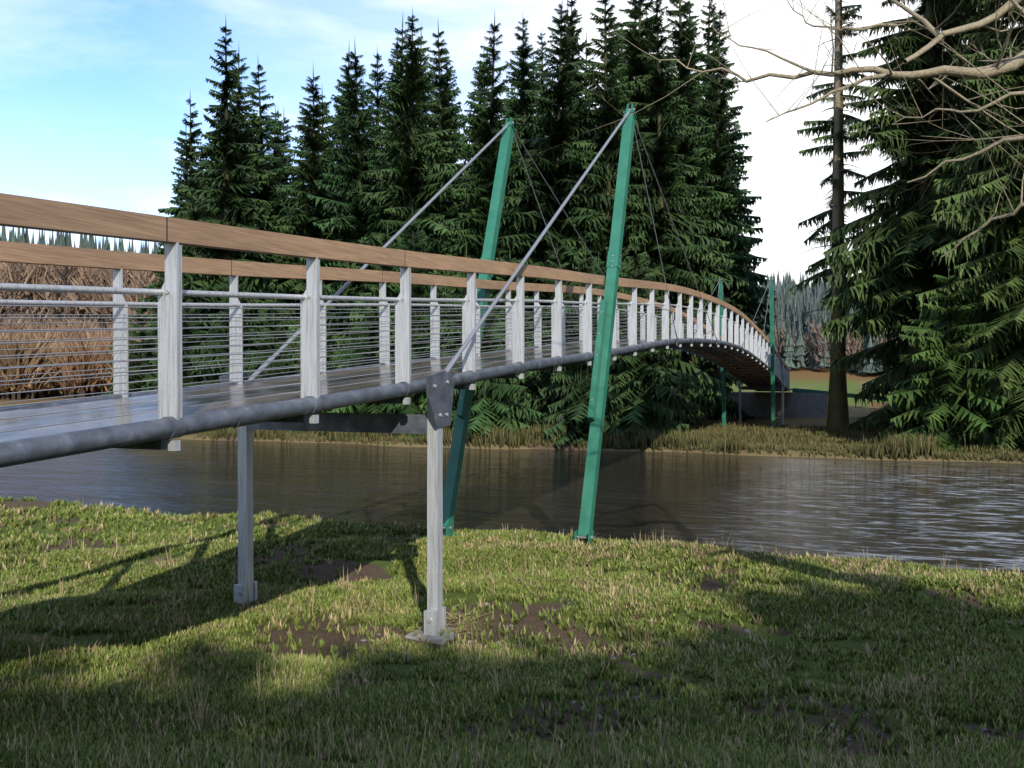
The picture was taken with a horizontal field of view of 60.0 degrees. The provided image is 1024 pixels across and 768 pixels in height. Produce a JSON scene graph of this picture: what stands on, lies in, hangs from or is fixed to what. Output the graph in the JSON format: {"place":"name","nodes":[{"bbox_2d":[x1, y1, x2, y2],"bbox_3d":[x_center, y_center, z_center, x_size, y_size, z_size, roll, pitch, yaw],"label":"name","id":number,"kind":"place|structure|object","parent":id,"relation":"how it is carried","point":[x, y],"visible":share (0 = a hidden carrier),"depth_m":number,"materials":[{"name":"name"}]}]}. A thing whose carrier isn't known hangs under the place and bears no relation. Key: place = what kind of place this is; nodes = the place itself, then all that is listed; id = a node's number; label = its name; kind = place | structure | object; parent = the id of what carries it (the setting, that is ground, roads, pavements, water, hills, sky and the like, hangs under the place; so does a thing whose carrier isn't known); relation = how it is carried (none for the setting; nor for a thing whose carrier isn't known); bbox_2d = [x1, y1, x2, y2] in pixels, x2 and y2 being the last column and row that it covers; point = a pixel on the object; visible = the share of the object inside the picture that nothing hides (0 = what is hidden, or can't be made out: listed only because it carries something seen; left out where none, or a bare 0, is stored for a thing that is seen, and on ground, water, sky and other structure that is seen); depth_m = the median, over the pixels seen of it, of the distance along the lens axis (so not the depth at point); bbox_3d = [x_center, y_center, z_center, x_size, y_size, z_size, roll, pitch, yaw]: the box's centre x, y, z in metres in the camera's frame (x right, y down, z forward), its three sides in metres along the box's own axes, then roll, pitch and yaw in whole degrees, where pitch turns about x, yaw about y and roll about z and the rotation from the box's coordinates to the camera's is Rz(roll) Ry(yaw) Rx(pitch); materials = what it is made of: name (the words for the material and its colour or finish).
{"place":"outdoors","nodes":[
{"label":"outdoors","id":0,"kind":"place"},
{"bbox_2d":[0,0,1022,286],"label":"sky","id":1,"kind":"structure","parent":0,"point":[94,94],"materials":[{"name":"blue"}]},
{"bbox_2d":[0,439,1023,574],"bbox_3d":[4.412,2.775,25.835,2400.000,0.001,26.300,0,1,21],"label":"river water","id":2,"kind":"structure","parent":0,"point":[969,515],"depth_m":22.89,"materials":[{"name":"grey liquid"}]},
{"bbox_2d":[0,316,1023,766],"bbox_3d":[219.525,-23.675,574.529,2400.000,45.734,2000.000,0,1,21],"label":"ground","id":3,"kind":"structure","parent":0,"point":[800,378],"depth_m":9.61,"materials":[{"name":"brown soil"}]},
{"bbox_2d":[256,529,605,640],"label":"grass tufts","id":4,"kind":"object","parent":3,"relation":"on","point":[458,621],"visible":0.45,"depth_m":9.51,"materials":[{"name":"green plant"}]},
{"bbox_2d":[100,0,776,449],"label":"conifer trees","id":5,"kind":"object","parent":3,"relation":"on","point":[362,188],"visible":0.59,"depth_m":49.17,"materials":[{"name":"green plant"}]},
{"bbox_2d":[0,103,887,644],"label":"foot bridge","id":6,"kind":"structure","parent":3,"relation":"on","point":[234,397],"depth_m":9.24,"materials":[{"name":"metal"}]},
{"bbox_2d":[0,226,978,399],"bbox_3d":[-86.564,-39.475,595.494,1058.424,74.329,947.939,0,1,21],"label":"distant forest","id":7,"kind":"object","parent":3,"relation":"on","point":[801,338],"visible":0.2,"depth_m":192.18,"materials":[{"name":"brown plant"}]},
{"bbox_2d":[0,495,1023,767],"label":"grass tufts","id":8,"kind":"object","parent":3,"relation":"on","point":[226,695],"visible":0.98,"depth_m":8.07,"materials":[{"name":"green plant"}]},
{"bbox_2d":[358,593,1013,739],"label":"fallen leaves","id":9,"kind":"object","parent":3,"relation":"on","point":[615,658],"visible":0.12,"depth_m":8.23,"materials":[{"name":"brown plant"}]},
{"bbox_2d":[523,0,1023,256],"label":"bare riverside tree","id":10,"kind":"object","parent":3,"relation":"on","point":[1000,66],"visible":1,"depth_m":8.04,"materials":[{"name":"brown plant"}]},
{"bbox_2d":[788,0,870,429],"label":"conifer tree","id":11,"kind":"object","parent":3,"relation":"on","point":[837,413],"visible":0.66,"depth_m":43.84,"materials":[{"name":"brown bark"}]},
{"bbox_2d":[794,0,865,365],"bbox_3d":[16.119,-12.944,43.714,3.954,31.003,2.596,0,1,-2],"label":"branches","id":12,"kind":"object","parent":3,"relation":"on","point":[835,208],"visible":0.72,"depth_m":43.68,"materials":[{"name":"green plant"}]},
{"bbox_2d":[817,0,1023,452],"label":"bank spruces","id":13,"kind":"object","parent":3,"relation":"on","point":[956,316],"visible":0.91,"depth_m":35.92,"materials":[{"name":"green plant"}]},
{"bbox_2d":[193,420,1023,462],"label":"bank grass","id":14,"kind":"structure","parent":0,"point":[728,439],"depth_m":36.60,"materials":[{"name":"green plant"}]}
]}

